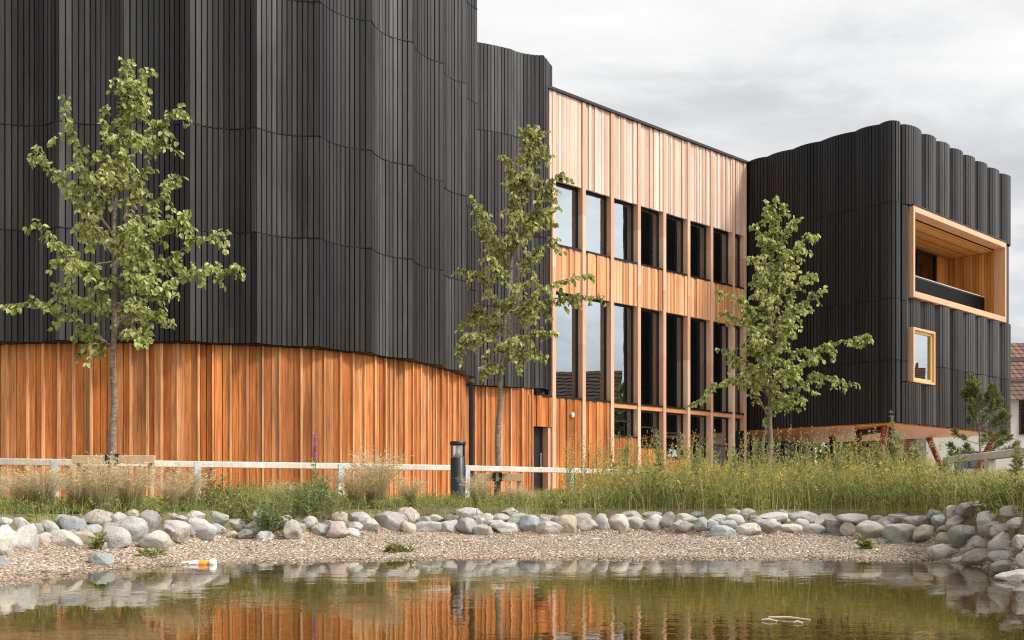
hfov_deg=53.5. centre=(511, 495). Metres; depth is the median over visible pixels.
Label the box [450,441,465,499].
bollard light
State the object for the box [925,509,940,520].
boulder
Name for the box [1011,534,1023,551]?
boulder
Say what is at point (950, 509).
boulder
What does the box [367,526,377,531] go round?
boulder
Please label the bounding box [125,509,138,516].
boulder
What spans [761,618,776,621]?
floating reed
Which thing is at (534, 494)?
ornamental grass
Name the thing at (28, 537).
boulder
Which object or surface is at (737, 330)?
window
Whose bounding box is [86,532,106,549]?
weed clump
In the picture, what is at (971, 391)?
pine tree
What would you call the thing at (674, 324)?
window
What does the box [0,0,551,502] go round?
building wing
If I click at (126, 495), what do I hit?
ornamental grass
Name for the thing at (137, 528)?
boulder
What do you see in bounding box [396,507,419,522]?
boulder
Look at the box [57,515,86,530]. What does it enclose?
boulder
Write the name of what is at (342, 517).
boulder
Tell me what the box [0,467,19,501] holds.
ornamental grass
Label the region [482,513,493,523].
boulder
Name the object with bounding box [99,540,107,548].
boulder
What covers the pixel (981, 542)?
boulder
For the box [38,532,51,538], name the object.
boulder
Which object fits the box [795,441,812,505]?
tall weed
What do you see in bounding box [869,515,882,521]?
boulder
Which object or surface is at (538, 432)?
door
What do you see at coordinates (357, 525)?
boulder
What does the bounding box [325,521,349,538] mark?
boulder
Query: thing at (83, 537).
boulder
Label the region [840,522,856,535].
boulder
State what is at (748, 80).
sky
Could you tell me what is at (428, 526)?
boulder
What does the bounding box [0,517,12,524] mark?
boulder
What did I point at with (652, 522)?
boulder
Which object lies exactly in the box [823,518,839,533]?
boulder
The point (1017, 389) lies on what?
house
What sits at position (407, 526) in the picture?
boulder
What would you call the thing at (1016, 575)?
boulder
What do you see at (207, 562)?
plastic bottle
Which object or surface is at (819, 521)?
boulder
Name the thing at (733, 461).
tall weed
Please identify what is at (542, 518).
boulder
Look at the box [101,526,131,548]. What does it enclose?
boulder
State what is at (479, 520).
boulder
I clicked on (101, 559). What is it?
boulder
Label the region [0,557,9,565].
boulder
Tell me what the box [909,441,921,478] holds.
tall weed
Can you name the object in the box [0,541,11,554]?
boulder
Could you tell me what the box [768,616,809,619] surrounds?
floating reed
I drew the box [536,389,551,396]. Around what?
window
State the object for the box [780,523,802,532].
boulder
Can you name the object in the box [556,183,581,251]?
window
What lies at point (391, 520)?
boulder
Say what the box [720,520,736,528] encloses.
boulder
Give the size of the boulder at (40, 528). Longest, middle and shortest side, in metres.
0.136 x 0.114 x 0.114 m
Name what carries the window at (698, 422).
in the building wing at (651, 230)
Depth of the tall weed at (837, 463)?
12.84 m
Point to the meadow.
(927, 490)
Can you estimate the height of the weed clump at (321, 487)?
0.471 m
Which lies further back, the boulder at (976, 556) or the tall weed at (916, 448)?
the tall weed at (916, 448)
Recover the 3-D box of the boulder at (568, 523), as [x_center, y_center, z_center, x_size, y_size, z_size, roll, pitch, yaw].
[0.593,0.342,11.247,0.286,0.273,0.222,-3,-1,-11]
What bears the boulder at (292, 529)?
on the ground at (532, 635)
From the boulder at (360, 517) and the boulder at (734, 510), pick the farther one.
the boulder at (734, 510)
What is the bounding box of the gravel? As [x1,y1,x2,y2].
[0,526,1023,585]
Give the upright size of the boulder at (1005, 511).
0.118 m
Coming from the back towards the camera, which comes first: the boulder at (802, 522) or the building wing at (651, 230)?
the building wing at (651, 230)
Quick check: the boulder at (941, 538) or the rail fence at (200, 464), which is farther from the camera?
the rail fence at (200, 464)
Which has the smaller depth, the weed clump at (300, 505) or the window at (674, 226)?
the weed clump at (300, 505)
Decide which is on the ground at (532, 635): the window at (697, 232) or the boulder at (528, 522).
the boulder at (528, 522)
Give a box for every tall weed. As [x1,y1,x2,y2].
[609,439,637,494]
[653,429,663,487]
[690,447,709,506]
[727,443,743,496]
[751,424,768,487]
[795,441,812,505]
[833,435,843,494]
[867,439,895,485]
[887,412,902,488]
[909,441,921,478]
[938,448,968,499]
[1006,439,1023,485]
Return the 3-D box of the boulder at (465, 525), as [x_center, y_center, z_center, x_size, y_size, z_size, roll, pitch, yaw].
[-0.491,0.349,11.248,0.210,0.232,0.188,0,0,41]
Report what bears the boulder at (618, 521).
on the ground at (532, 635)
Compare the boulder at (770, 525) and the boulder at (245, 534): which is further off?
the boulder at (770, 525)
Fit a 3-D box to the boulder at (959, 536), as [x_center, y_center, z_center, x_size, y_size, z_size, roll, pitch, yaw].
[3.775,0.342,8.473,0.268,0.206,0.189,-4,3,11]
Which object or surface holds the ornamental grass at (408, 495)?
on the ground at (532, 635)
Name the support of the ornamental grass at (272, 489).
on the ground at (532, 635)
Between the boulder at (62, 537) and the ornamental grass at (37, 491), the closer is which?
the boulder at (62, 537)
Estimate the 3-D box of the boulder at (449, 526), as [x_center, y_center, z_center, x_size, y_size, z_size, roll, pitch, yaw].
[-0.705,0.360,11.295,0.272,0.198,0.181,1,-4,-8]
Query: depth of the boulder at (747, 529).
10.86 m
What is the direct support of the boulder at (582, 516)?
on the ground at (532, 635)
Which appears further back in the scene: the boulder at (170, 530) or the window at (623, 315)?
the window at (623, 315)
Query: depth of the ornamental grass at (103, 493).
8.78 m
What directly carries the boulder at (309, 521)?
on the ground at (532, 635)
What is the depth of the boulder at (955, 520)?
8.79 m
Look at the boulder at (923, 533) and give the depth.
9.44 m
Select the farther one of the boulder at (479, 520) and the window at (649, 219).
the window at (649, 219)
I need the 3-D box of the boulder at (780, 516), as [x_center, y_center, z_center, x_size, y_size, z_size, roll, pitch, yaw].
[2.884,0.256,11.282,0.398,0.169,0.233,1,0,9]
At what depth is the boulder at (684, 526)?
11.16 m
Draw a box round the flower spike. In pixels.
[310,433,318,489]
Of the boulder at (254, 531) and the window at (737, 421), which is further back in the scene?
the window at (737, 421)
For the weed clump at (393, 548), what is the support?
on the ground at (532, 635)
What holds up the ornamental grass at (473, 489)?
on the ground at (532, 635)
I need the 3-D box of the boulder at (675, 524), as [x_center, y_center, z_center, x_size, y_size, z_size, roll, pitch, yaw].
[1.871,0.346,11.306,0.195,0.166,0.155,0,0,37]
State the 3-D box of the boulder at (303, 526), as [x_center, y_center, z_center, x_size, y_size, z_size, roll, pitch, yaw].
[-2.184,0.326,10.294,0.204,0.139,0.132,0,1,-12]
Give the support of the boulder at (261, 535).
on the ground at (532, 635)
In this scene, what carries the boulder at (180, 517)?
on the ground at (532, 635)
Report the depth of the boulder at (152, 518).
8.55 m
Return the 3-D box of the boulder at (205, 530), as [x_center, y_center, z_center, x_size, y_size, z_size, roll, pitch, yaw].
[-2.965,0.334,9.679,0.325,0.276,0.234,-4,0,6]
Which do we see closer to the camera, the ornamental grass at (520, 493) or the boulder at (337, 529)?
the boulder at (337, 529)
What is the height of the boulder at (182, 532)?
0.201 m
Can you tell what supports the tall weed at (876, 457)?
on the ground at (532, 635)
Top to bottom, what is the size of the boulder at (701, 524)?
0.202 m
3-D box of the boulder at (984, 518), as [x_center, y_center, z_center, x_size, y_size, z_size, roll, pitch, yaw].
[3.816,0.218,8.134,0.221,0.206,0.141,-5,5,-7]
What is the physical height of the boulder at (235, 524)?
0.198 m
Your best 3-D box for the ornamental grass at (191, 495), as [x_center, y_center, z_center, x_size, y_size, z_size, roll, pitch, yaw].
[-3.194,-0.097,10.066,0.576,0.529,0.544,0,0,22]
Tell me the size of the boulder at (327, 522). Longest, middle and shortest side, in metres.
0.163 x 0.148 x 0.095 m
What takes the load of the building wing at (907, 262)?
on the ground at (532, 635)
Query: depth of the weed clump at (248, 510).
10.67 m
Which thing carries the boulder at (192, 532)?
on the ground at (532, 635)
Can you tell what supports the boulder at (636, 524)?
on the ground at (532, 635)
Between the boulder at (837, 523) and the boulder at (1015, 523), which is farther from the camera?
the boulder at (837, 523)
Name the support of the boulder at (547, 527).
on the ground at (532, 635)
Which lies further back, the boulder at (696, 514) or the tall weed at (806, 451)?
the tall weed at (806, 451)
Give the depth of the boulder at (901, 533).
9.63 m
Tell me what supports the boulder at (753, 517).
on the ground at (532, 635)
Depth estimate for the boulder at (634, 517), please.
11.51 m
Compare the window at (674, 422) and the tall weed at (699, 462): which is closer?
the tall weed at (699, 462)
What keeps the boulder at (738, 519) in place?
on the ground at (532, 635)
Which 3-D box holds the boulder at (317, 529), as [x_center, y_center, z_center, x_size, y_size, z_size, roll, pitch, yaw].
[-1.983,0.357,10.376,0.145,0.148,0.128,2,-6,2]
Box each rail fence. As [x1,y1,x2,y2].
[0,458,668,501]
[943,447,1023,474]
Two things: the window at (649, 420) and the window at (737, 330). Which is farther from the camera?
the window at (737, 330)
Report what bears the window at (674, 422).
in the building wing at (651, 230)
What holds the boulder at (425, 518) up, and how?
on the ground at (532, 635)
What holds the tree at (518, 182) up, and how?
on the ground at (532, 635)
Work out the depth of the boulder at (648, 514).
11.70 m
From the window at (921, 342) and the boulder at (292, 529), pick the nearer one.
the boulder at (292, 529)
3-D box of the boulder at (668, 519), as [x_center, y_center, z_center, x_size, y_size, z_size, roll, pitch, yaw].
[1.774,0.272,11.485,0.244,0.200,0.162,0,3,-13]
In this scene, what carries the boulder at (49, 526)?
on the ground at (532, 635)
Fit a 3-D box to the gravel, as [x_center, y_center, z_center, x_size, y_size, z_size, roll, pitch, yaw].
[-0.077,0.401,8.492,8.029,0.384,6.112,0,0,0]
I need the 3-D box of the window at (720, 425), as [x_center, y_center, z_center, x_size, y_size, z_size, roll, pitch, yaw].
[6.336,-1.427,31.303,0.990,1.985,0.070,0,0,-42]
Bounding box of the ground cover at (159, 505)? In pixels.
[0,477,577,529]
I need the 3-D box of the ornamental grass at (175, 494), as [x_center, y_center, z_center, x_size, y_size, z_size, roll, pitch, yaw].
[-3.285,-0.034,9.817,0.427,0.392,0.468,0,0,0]
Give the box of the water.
[0,558,1023,639]
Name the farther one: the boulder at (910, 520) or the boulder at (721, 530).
the boulder at (721, 530)
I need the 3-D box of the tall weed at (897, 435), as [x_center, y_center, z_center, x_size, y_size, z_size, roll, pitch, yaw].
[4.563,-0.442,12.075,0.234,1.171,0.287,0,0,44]
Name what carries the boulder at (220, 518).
on the ground at (532, 635)
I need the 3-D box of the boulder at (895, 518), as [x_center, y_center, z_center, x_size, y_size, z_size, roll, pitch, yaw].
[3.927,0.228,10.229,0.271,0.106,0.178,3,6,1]
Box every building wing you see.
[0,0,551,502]
[529,85,748,493]
[737,120,1010,477]
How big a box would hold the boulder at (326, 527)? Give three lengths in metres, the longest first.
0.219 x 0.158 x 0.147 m
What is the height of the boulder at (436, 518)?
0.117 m
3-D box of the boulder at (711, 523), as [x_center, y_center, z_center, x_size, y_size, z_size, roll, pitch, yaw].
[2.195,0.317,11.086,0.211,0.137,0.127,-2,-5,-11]
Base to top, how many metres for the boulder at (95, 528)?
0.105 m
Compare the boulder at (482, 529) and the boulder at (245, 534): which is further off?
the boulder at (482, 529)
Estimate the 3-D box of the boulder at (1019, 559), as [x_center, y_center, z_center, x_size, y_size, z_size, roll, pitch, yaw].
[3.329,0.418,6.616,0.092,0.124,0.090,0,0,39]
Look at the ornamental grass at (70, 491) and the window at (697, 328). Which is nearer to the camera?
the ornamental grass at (70, 491)
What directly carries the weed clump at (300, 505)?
on the ground at (532, 635)
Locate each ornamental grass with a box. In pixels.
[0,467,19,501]
[1,471,45,512]
[8,457,78,513]
[55,463,101,513]
[63,451,143,511]
[94,452,166,513]
[152,472,192,511]
[155,461,220,510]
[265,479,295,505]
[332,460,380,508]
[343,444,414,508]
[391,472,426,507]
[457,472,499,507]
[499,482,530,506]
[526,489,543,505]
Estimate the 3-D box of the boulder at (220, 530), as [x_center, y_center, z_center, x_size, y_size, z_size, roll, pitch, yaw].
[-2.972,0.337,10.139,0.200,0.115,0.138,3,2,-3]
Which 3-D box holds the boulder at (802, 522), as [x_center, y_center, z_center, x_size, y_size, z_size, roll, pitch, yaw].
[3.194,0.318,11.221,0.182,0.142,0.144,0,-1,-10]
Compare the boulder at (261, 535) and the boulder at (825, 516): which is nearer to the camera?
the boulder at (261, 535)
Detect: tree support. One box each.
[72,454,154,498]
[475,472,523,492]
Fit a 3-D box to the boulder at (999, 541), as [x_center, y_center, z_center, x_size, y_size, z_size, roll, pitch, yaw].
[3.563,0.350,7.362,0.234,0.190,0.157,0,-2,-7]
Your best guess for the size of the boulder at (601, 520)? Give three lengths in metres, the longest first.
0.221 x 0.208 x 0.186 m
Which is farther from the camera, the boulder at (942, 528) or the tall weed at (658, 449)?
the tall weed at (658, 449)
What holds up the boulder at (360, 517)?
on the ground at (532, 635)
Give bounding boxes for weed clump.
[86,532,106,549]
[133,548,167,556]
[191,467,255,510]
[220,490,264,522]
[251,494,296,531]
[277,474,343,516]
[291,469,349,509]
[383,541,415,552]
[856,533,875,548]
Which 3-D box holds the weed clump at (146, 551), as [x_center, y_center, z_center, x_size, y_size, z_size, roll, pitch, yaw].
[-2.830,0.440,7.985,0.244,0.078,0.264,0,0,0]
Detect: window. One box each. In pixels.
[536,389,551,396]
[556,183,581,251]
[556,293,581,399]
[586,192,610,257]
[586,299,610,402]
[614,200,637,263]
[614,304,637,404]
[614,408,637,437]
[641,208,662,269]
[641,309,662,407]
[641,411,662,448]
[666,215,687,275]
[666,314,687,409]
[666,413,687,458]
[690,222,710,280]
[690,318,710,411]
[690,415,705,470]
[713,229,732,286]
[713,323,732,413]
[713,417,727,474]
[735,236,743,288]
[735,327,743,414]
[735,419,739,459]
[908,327,934,384]
[955,452,983,468]
[1019,401,1023,434]
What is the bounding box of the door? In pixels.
[534,427,542,493]
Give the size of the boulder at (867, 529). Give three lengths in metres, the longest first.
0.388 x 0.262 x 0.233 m
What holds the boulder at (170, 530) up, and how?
on the ground at (532, 635)
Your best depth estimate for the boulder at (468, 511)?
11.48 m
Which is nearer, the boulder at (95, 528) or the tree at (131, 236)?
the boulder at (95, 528)
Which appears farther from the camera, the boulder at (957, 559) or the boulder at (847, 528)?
the boulder at (847, 528)
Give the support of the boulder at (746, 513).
on the ground at (532, 635)
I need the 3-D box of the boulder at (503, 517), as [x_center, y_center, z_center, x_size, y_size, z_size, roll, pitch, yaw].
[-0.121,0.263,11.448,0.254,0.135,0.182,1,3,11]
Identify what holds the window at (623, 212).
in the building wing at (651, 230)
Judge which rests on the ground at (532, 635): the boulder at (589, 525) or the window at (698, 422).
the boulder at (589, 525)
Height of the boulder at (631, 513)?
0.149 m
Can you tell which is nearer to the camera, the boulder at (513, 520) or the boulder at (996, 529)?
the boulder at (996, 529)
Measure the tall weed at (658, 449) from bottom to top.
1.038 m
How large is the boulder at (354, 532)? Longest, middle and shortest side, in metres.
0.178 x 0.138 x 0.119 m
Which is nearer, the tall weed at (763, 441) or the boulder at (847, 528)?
the boulder at (847, 528)
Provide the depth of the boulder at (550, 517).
11.40 m
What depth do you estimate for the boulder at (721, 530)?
10.75 m
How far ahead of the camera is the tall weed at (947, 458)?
10.40 m
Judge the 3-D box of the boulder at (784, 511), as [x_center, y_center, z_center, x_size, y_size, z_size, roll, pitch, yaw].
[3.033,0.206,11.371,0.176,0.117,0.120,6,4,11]
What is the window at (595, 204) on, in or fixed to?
in the building wing at (651, 230)
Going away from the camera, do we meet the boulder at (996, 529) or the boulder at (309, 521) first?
the boulder at (996, 529)
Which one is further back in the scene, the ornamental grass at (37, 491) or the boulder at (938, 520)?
the boulder at (938, 520)
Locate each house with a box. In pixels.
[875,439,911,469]
[912,343,1023,476]
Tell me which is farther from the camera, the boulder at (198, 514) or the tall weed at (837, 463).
the tall weed at (837, 463)
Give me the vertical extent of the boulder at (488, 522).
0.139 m
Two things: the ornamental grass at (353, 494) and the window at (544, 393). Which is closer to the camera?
the ornamental grass at (353, 494)
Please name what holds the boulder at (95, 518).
on the ground at (532, 635)
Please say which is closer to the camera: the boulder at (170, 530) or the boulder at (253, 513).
the boulder at (170, 530)
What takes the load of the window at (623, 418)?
in the building wing at (651, 230)
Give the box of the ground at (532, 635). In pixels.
[0,504,1023,639]
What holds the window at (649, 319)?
in the building wing at (651, 230)
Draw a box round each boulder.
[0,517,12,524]
[0,524,18,548]
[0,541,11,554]
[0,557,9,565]
[13,517,29,526]
[16,523,38,550]
[33,523,43,534]
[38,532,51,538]
[38,536,50,548]
[39,520,58,532]
[49,529,83,546]
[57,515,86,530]
[73,531,95,545]
[78,527,92,533]
[82,509,112,525]
[85,524,102,533]
[88,552,114,565]
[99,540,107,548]
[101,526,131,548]
[102,522,119,527]
[110,512,127,524]
[119,516,148,541]
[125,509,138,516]
[138,510,160,532]
[139,530,172,549]
[164,524,175,535]
[165,520,190,542]
[168,513,187,521]
[187,510,205,518]
[188,517,216,541]
[190,525,195,536]
[209,511,228,524]
[213,524,224,534]
[225,531,237,537]
[228,518,247,531]
[237,529,252,538]
[240,521,247,527]
[244,521,260,528]
[249,510,267,520]
[250,524,263,534]
[256,531,274,539]
[275,515,292,527]
[283,519,301,539]
[298,522,306,531]
[300,515,317,528]
[311,524,323,535]
[315,522,328,534]
[323,520,332,525]
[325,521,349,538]
[329,511,347,524]
[347,521,362,530]
[347,528,359,536]
[348,512,370,522]
[361,517,378,532]
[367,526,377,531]
[374,511,404,530]
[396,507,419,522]
[400,520,415,532]
[415,516,431,521]
[415,521,441,531]
[429,514,442,521]
[440,520,457,531]
[444,514,462,521]
[455,507,482,517]
[456,517,476,533]
[473,524,493,535]
[475,517,484,524]
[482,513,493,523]
[485,520,503,526]
[489,522,521,532]
[493,513,509,521]
[502,508,518,515]
[507,517,519,524]
[510,513,526,518]
[519,515,539,530]
[534,521,562,533]
[539,514,553,519]
[539,516,549,522]
[555,515,576,533]
[573,513,591,520]
[577,519,597,530]
[594,513,609,530]
[608,514,628,530]
[621,510,642,517]
[627,516,642,520]
[628,519,643,529]
[642,511,661,517]
[643,514,661,530]
[660,511,676,526]
[670,520,682,529]
[675,513,697,521]
[676,520,693,532]
[691,511,704,516]
[694,517,708,531]
[707,519,719,528]
[709,514,725,522]
[710,525,735,536]
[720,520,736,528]
[725,514,744,525]
[727,508,739,513]
[735,523,760,535]
[739,508,755,518]
[748,518,765,525]
[749,515,761,519]
[758,512,789,521]
[760,519,781,532]
[778,509,790,515]
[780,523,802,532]
[789,511,818,522]
[794,518,809,526]
[803,523,824,533]
[814,518,823,525]
[819,513,835,519]
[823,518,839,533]
[833,518,843,527]
[836,513,867,524]
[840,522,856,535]
[855,520,883,538]
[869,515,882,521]
[877,516,889,523]
[881,520,893,525]
[882,523,916,543]
[888,513,907,522]
[902,515,921,526]
[912,524,933,542]
[917,515,926,524]
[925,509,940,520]
[928,544,956,559]
[931,513,945,527]
[935,532,948,543]
[936,525,947,532]
[945,505,957,518]
[946,515,964,528]
[948,525,974,547]
[949,556,961,561]
[955,500,988,517]
[962,548,987,564]
[963,536,981,552]
[972,537,990,547]
[976,511,996,534]
[979,521,999,539]
[987,531,1008,551]
[987,550,1011,562]
[990,523,1007,536]
[990,560,1011,573]
[994,569,1023,580]
[999,505,1023,518]
[1005,517,1022,530]
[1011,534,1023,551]
[1015,551,1023,566]
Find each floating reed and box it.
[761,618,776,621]
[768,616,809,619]
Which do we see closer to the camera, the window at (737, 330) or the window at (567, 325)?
the window at (567, 325)
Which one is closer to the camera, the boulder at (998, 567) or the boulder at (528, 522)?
the boulder at (998, 567)
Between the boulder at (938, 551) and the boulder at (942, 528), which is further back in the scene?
the boulder at (942, 528)
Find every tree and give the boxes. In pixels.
[0,56,245,499]
[451,124,606,498]
[685,195,873,470]
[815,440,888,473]
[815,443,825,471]
[945,373,1021,470]
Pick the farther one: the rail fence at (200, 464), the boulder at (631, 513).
the rail fence at (200, 464)
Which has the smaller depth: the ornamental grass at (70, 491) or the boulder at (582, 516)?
the ornamental grass at (70, 491)
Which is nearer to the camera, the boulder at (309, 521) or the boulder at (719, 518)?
the boulder at (309, 521)
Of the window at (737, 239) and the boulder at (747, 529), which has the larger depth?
the window at (737, 239)
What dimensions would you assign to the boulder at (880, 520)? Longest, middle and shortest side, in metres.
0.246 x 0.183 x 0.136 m
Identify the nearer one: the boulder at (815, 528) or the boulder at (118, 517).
the boulder at (118, 517)
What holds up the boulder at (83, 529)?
on the ground at (532, 635)
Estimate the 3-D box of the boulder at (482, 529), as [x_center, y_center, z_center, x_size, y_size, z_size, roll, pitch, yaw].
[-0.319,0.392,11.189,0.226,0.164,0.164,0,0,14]
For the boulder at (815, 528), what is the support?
on the ground at (532, 635)
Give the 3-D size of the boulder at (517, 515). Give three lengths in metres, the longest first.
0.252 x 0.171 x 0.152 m
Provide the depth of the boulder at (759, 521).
11.07 m
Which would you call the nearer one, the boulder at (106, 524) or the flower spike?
the boulder at (106, 524)
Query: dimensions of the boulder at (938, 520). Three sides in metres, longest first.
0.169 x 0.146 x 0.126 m
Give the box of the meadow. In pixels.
[525,426,1023,522]
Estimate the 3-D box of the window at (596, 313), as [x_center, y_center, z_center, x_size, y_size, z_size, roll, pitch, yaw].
[2.253,-3.925,27.470,0.990,2.760,0.230,0,0,-42]
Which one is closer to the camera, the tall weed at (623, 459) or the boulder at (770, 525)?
the boulder at (770, 525)
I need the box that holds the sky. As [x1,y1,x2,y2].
[477,0,1023,468]
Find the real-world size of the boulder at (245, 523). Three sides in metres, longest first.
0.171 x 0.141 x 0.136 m
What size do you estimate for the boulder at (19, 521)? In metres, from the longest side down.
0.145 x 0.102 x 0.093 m
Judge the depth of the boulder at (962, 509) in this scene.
8.69 m
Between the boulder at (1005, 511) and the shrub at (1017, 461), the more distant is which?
the shrub at (1017, 461)
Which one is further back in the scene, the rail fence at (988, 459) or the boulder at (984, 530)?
the rail fence at (988, 459)
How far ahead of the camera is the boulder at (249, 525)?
10.50 m
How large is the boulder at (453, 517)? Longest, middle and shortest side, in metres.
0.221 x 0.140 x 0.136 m
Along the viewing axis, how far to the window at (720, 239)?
31.42 m
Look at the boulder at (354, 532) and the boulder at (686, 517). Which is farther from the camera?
the boulder at (686, 517)
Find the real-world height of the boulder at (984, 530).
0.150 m
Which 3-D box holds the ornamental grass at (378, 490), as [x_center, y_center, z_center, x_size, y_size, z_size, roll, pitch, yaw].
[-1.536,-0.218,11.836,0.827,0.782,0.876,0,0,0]
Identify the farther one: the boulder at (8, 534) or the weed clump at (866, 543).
the weed clump at (866, 543)
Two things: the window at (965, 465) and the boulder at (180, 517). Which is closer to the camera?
the boulder at (180, 517)
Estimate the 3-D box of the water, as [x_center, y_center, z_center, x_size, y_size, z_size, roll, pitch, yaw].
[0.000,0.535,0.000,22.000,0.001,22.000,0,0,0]
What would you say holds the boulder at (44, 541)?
on the ground at (532, 635)
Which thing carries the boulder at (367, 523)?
on the ground at (532, 635)
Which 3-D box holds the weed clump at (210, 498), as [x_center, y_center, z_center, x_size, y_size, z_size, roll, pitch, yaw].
[-3.172,-0.095,10.977,0.760,0.517,0.600,0,0,0]
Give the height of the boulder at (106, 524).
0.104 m
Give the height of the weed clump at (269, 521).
0.410 m
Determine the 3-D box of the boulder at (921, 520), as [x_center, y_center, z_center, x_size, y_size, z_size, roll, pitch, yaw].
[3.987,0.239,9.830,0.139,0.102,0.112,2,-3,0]
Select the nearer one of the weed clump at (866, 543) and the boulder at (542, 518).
the weed clump at (866, 543)
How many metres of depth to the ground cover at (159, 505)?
11.18 m
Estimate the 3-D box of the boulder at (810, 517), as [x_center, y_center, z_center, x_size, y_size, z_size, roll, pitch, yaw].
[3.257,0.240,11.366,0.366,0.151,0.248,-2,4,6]
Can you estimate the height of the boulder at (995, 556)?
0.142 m
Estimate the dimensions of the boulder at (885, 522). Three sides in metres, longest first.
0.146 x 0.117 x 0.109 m
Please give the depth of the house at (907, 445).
46.50 m
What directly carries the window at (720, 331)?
in the building wing at (651, 230)
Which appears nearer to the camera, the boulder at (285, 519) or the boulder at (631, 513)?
the boulder at (285, 519)
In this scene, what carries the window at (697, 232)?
in the building wing at (651, 230)
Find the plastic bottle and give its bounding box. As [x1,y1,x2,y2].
[181,558,216,564]
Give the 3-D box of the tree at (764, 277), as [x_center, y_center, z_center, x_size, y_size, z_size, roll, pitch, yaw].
[5.239,-2.868,19.961,3.724,6.113,1.668,0,0,0]
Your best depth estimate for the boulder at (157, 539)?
8.25 m
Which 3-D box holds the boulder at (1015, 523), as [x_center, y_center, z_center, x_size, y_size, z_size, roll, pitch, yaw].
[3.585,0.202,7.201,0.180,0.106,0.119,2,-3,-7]
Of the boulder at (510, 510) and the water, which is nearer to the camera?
the water
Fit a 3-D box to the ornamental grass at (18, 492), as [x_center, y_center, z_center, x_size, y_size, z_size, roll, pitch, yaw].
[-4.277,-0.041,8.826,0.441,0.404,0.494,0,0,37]
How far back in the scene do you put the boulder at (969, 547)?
8.01 m
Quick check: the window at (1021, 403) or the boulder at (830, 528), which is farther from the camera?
the window at (1021, 403)

